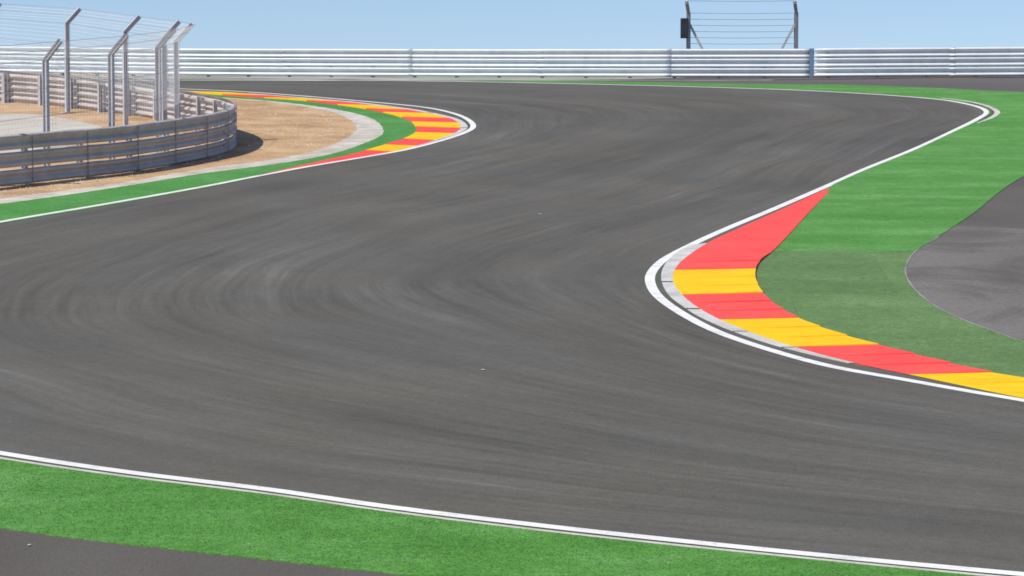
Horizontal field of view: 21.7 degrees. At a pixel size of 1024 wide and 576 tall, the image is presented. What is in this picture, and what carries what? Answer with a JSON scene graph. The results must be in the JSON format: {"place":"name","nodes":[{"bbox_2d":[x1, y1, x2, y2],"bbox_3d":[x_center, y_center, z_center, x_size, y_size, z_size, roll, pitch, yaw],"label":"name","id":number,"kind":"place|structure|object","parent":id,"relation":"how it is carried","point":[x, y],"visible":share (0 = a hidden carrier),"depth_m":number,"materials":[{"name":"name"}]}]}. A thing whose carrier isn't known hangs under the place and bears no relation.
{"place":"outdoors","nodes":[
{"label":"outdoors","id":0,"kind":"place"},
{"bbox_2d":[0,114,99,152],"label":"infield road","id":1,"kind":"structure","parent":0,"point":[35,123],"depth_m":70.58,"materials":[{"name":"concrete"}]},
{"bbox_2d":[0,98,383,203],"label":"gravel margin","id":2,"kind":"object","parent":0,"point":[368,129],"visible":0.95,"depth_m":62.17,"materials":[{"name":"concrete"}]},
{"bbox_2d":[0,106,346,197],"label":"stones","id":3,"kind":"object","parent":2,"relation":"on","point":[63,186],"visible":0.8,"depth_m":62.62,"materials":[{"name":"gravel"}]},
{"bbox_2d":[0,529,400,575],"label":"runoff apron","id":4,"kind":"object","parent":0,"point":[44,555],"visible":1,"depth_m":24.27,"materials":[{"name":"grey asphalt"}]},
{"bbox_2d":[0,94,416,222],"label":"turf","id":5,"kind":"structure","parent":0,"point":[395,128],"depth_m":56.66,"materials":[{"name":"green plant"}]},
{"bbox_2d":[188,91,467,175],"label":"kerb","id":6,"kind":"structure","parent":5,"relation":"on","point":[431,127],"depth_m":71.02,"materials":[{"name":"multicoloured paint"}]},
{"bbox_2d":[71,75,748,80],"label":"verge","id":7,"kind":"structure","parent":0,"point":[421,78],"depth_m":92.11,"materials":[{"name":"grey asphalt"}]},
{"bbox_2d":[0,72,934,371],"bbox_3d":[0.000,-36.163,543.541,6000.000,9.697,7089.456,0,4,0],"label":"ground","id":8,"kind":"structure","parent":0,"point":[290,134],"depth_m":67.67,"materials":[{"name":"beige sand"}]},
{"bbox_2d":[0,3,195,165],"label":"catch fence","id":9,"kind":"object","parent":8,"relation":"on","point":[161,65],"visible":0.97,"depth_m":63.50,"materials":[{"name":"metal"}]},
{"bbox_2d":[0,70,236,185],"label":"guardrail","id":10,"kind":"object","parent":8,"relation":"on","point":[217,119],"visible":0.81,"depth_m":59.86,"materials":[{"name":"metal"}]},
{"bbox_2d":[0,46,813,77],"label":"guardrail","id":11,"kind":"object","parent":8,"relation":"on","point":[587,63],"visible":0.82,"depth_m":94.66,"materials":[{"name":"metal"}]},
{"bbox_2d":[814,47,1023,77],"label":"guardrail","id":12,"kind":"object","parent":8,"relation":"on","point":[907,61],"visible":0.99,"depth_m":90.23,"materials":[{"name":"metal"}]},
{"bbox_2d":[0,459,978,575],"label":"turf","id":13,"kind":"structure","parent":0,"point":[401,551],"depth_m":25.22,"materials":[{"name":"green plant"}]},
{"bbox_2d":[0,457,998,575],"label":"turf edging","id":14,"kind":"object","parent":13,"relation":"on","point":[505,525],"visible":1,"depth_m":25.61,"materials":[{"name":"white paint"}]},
{"bbox_2d":[0,78,1023,575],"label":"track","id":15,"kind":"structure","parent":0,"point":[480,320],"depth_m":35.75,"materials":[{"name":"grey asphalt"}]},
{"bbox_2d":[0,88,1023,575],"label":"edge line","id":16,"kind":"object","parent":15,"relation":"on","point":[698,542],"visible":0.88,"depth_m":26.37,"materials":[{"name":"white paint"}]},
{"bbox_2d":[93,78,1023,401],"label":"edge line","id":17,"kind":"object","parent":15,"relation":"on","point":[651,284],"visible":0.91,"depth_m":42.05,"materials":[{"name":"white paint"}]},
{"bbox_2d":[661,187,1023,397],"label":"kerb","id":18,"kind":"structure","parent":15,"relation":"on","point":[715,281],"depth_m":39.19,"materials":[{"name":"multicoloured paint"}]},
{"bbox_2d":[0,0,1023,71],"label":"sky","id":19,"kind":"structure","parent":0,"point":[245,24],"materials":[{"name":"blue"}]},
{"bbox_2d":[490,81,1023,251],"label":"turf","id":20,"kind":"structure","parent":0,"point":[916,199],"depth_m":56.24,"materials":[{"name":"green plant"}]},
{"bbox_2d":[945,98,999,122],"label":"drain strip","id":21,"kind":"object","parent":20,"relation":"on","point":[997,112],"visible":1,"depth_m":75.35,"materials":[{"name":"beige concrete"}]},
{"bbox_2d":[968,102,993,120],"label":"drain gap","id":22,"kind":"object","parent":20,"relation":"on","point":[992,112],"visible":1,"depth_m":74.87,"materials":[{"name":"concrete"}]},
{"bbox_2d":[596,76,1023,79],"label":"runoff strip","id":23,"kind":"object","parent":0,"point":[736,78],"visible":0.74,"depth_m":90.57,"materials":[{"name":"grey asphalt"}]},
{"bbox_2d":[685,1,797,48],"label":"catch fence","id":24,"kind":"object","parent":23,"relation":"on","point":[690,28],"visible":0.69,"depth_m":95.55,"materials":[{"name":"metal"}]},
{"bbox_2d":[680,18,687,37],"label":"equipment box","id":25,"kind":"object","parent":24,"relation":"attached to","point":[683,27],"visible":1,"depth_m":95.37,"materials":[{"name":"black plastic"}]},
{"bbox_2d":[601,78,1023,91],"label":"runoff strip","id":26,"kind":"object","parent":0,"point":[1003,84],"visible":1,"depth_m":86.87,"materials":[{"name":"grey asphalt"}]},
{"bbox_2d":[755,249,1023,376],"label":"turf","id":27,"kind":"structure","parent":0,"point":[870,296],"depth_m":39.38,"materials":[{"name":"green plant"}]},
{"bbox_2d":[904,236,1021,340],"bbox_3d":[7.210,0.162,40.090,2.026,1.068,14.879,0,4,-5],"label":"turf edging","id":28,"kind":"object","parent":27,"relation":"on","point":[905,272],"visible":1,"depth_m":40.56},
{"bbox_2d":[760,78,1023,340],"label":"runoff","id":29,"kind":"structure","parent":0,"point":[1004,208],"depth_m":48.26,"materials":[{"name":"asphalt"}]},
{"bbox_2d":[905,226,1023,339],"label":"dust","id":30,"kind":"object","parent":29,"relation":"on","point":[945,291],"visible":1,"depth_m":41.86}
]}

